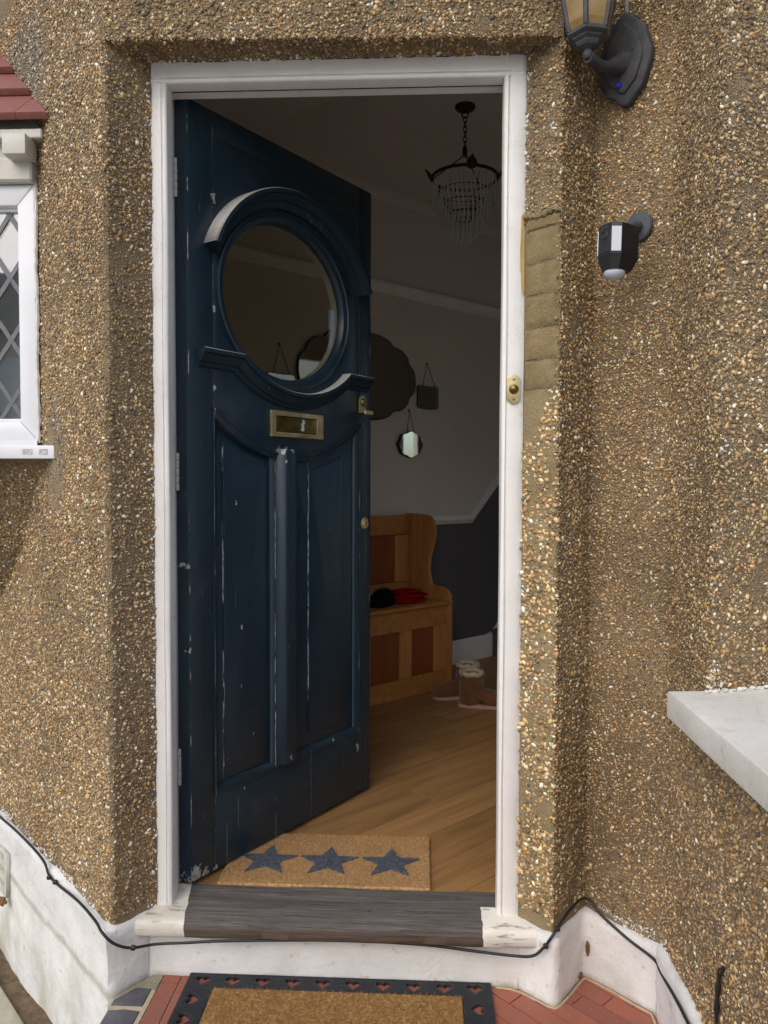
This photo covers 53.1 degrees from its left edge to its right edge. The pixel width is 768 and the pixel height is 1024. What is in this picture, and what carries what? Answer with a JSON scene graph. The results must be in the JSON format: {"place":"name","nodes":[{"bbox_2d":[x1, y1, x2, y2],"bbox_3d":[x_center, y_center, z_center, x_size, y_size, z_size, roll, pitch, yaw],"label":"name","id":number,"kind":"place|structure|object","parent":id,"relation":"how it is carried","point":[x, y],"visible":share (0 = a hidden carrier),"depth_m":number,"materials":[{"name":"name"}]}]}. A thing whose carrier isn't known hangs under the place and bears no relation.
{"place":"outdoors","nodes":[
{"label":"outdoors","id":0,"kind":"place"},
{"bbox_2d":[0,986,22,1023],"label":"path","id":1,"kind":"structure","parent":0,"point":[9,1014],"depth_m":2.18,"materials":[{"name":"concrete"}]},
{"bbox_2d":[181,656,496,891],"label":"hall floor","id":2,"kind":"structure","parent":0,"point":[433,769],"depth_m":2.67,"materials":[{"name":"brown wood"}]},
{"bbox_2d":[217,833,430,890],"bbox_3d":[-0.154,0.981,2.175,0.576,0.020,0.304,0,2,3],"label":"star doormat","id":3,"kind":"object","parent":2,"relation":"on","point":[381,862],"visible":0.94,"depth_m":2.14,"materials":[{"name":"beige wicker"}]},
{"bbox_2d":[370,513,452,706],"bbox_3d":[-0.107,0.474,3.813,0.966,0.905,0.338,-2,3,-42],"label":"settle bench","id":4,"kind":"object","parent":2,"relation":"on","point":[410,650],"visible":0.43,"depth_m":3.97,"materials":[{"name":"brown wood"}]},
{"bbox_2d":[370,587,396,608],"bbox_3d":[-0.027,0.422,3.825,0.156,0.093,0.188,2,3,36],"label":"woolly hat","id":5,"kind":"object","parent":4,"relation":"on","point":[382,598],"visible":0.93,"depth_m":3.78,"materials":[{"name":"black fabric"}]},
{"bbox_2d":[390,588,427,603],"bbox_3d":[0.126,0.430,3.966,0.247,0.065,0.174,-2,3,-39],"label":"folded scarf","id":6,"kind":"object","parent":4,"relation":"on","point":[408,595],"visible":0.88,"depth_m":3.91,"materials":[{"name":"red fabric"}]},
{"bbox_2d":[431,660,479,700],"bbox_3d":[0.360,0.839,3.846,0.249,0.176,0.128,0,2,-13],"label":"boot","id":7,"kind":"object","parent":2,"relation":"on","point":[448,690],"visible":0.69,"depth_m":3.81,"materials":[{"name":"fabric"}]},
{"bbox_2d":[458,667,496,709],"bbox_3d":[0.481,0.846,3.689,0.249,0.176,0.128,1,2,11],"label":"boot","id":8,"kind":"object","parent":2,"relation":"on","point":[474,692],"visible":0.8,"depth_m":3.65,"materials":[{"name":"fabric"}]},
{"bbox_2d":[483,622,497,657],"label":"staircase","id":9,"kind":"structure","parent":2,"relation":"on","point":[490,642],"depth_m":4.74,"materials":[{"name":"grey carpet"}]},
{"bbox_2d":[222,164,501,664],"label":"hall wall","id":10,"kind":"structure","parent":0,"point":[436,298],"depth_m":4.34,"materials":[{"name":"beige paint"}]},
{"bbox_2d":[267,343,294,379],"bbox_3d":[-0.494,-0.665,3.648,0.168,0.278,0.022,-2,3,-42],"label":"mirror","id":11,"kind":"object","parent":10,"relation":"attached to","point":[286,376],"visible":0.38,"depth_m":3.65,"materials":[{"name":"silver metal"}]},
{"bbox_2d":[191,93,502,228],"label":"hall ceiling","id":12,"kind":"structure","parent":10,"relation":"attached to","point":[399,144],"depth_m":3.37,"materials":[{"name":"paint"}]},
{"bbox_2d":[425,101,501,245],"bbox_3d":[0.330,-1.376,3.137,0.280,0.551,0.280,2,3,44],"label":"chandelier","id":13,"kind":"object","parent":12,"relation":"hanging from","point":[461,213],"visible":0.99,"depth_m":3.09,"materials":[{"name":"brown metal"}]},
{"bbox_2d":[296,330,415,419],"bbox_3d":[-0.124,-0.709,3.980,0.808,0.457,0.014,-2,3,-42],"label":"mirror","id":14,"kind":"object","parent":10,"relation":"attached to","point":[393,386],"visible":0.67,"depth_m":4.08,"materials":[{"name":"silver mirror"}]},
{"bbox_2d":[396,409,422,457],"bbox_3d":[0.143,-0.432,4.234,0.026,0.269,0.196,2,3,44],"label":"mirror","id":15,"kind":"object","parent":10,"relation":"attached to","point":[409,444],"visible":1,"depth_m":4.22,"materials":[{"name":"silver metal"}]},
{"bbox_2d":[417,363,438,409],"bbox_3d":[0.246,-0.708,4.319,0.168,0.263,0.022,-2,3,-42],"label":"mirror","id":16,"kind":"object","parent":10,"relation":"attached to","point":[427,397],"visible":1,"depth_m":4.31,"materials":[{"name":"silver metal"}]},
{"label":"ground","id":17,"kind":"structure","parent":0,"visible":0},
{"bbox_2d":[0,948,52,1023],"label":"soil","id":18,"kind":"structure","parent":17,"relation":"on","point":[28,1008],"depth_m":2.27,"materials":[{"name":"brown soil"}]},
{"bbox_2d":[100,974,658,1023],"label":"porch floor","id":19,"kind":"structure","parent":17,"relation":"on","point":[153,999],"depth_m":1.82,"materials":[{"name":"tile"}]},
{"bbox_2d":[167,972,495,1023],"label":"doormat","id":20,"kind":"object","parent":19,"relation":"on","point":[249,999],"visible":1,"depth_m":1.82,"materials":[{"name":"black rubber"}]},
{"bbox_2d":[0,0,767,1023],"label":"house wall","id":21,"kind":"structure","parent":17,"relation":"on","point":[642,820],"depth_m":1.83,"materials":[{"name":"stone"}]},
{"bbox_2d":[0,896,6,905],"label":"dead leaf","id":22,"kind":"object","parent":21,"relation":"attached to","point":[3,901],"visible":1,"depth_m":2.39,"materials":[{"name":"brown plant"}]},
{"bbox_2d":[0,55,53,458],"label":"bay window","id":23,"kind":"structure","parent":21,"relation":"attached to","point":[21,132],"depth_m":2.12,"materials":[{"name":"white plastic"}]},
{"bbox_2d":[0,185,37,439],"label":"window frame","id":24,"kind":"structure","parent":23,"relation":"in","point":[16,199],"depth_m":2.12,"materials":[{"name":"white plastic"}]},
{"bbox_2d":[135,54,536,947],"bbox_3d":[-0.118,-0.024,1.931,1.024,2.142,0.211,0,2,3],"label":"door frame","id":25,"kind":"object","parent":21,"relation":"attached to","point":[353,916],"visible":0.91,"depth_m":1.89,"materials":[{"name":"white wood"}]},
{"bbox_2d":[174,99,374,882],"bbox_3d":[-0.276,-0.049,2.310,0.098,2.034,0.800,2,3,35],"label":"front door","id":26,"kind":"structure","parent":25,"relation":"attached to","point":[273,525],"depth_m":2.22,"materials":[{"name":"blue paint"}]},
{"bbox_2d":[507,375,520,403],"bbox_3d":[0.313,-0.296,1.849,0.033,0.070,0.015,0,2,3],"label":"doorbell","id":27,"kind":"object","parent":25,"relation":"attached to","point":[513,389],"visible":1,"depth_m":1.85,"materials":[{"name":"gold metal"}]},
{"bbox_2d":[0,816,689,1023],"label":"cable","id":28,"kind":"object","parent":21,"relation":"attached to","point":[134,947],"visible":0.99,"depth_m":1.87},
{"bbox_2d":[561,0,654,107],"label":"wall lantern","id":29,"kind":"object","parent":21,"relation":"attached to","point":[622,65],"depth_m":1.75,"materials":[{"name":"black metal"}]},
{"bbox_2d":[597,212,652,280],"bbox_3d":[0.544,-0.605,1.733,0.160,0.180,0.078,-2,3,-45],"label":"security camera","id":30,"kind":"object","parent":21,"relation":"attached to","point":[617,249],"visible":1,"depth_m":1.69,"materials":[{"name":"grey plastic"}]},
{"bbox_2d":[624,0,628,12],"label":"conduit","id":31,"kind":"object","parent":21,"relation":"attached to","point":[626,5],"visible":0.67,"depth_m":1.79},
{"bbox_2d":[667,660,767,811],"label":"window sill","id":32,"kind":"structure","parent":21,"relation":"attached to","point":[725,730],"depth_m":1.32,"materials":[{"name":"paint"}]},
{"bbox_2d":[714,966,724,1023],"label":"cable","id":33,"kind":"object","parent":21,"relation":"attached to","point":[721,970],"visible":1,"depth_m":1.43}
]}

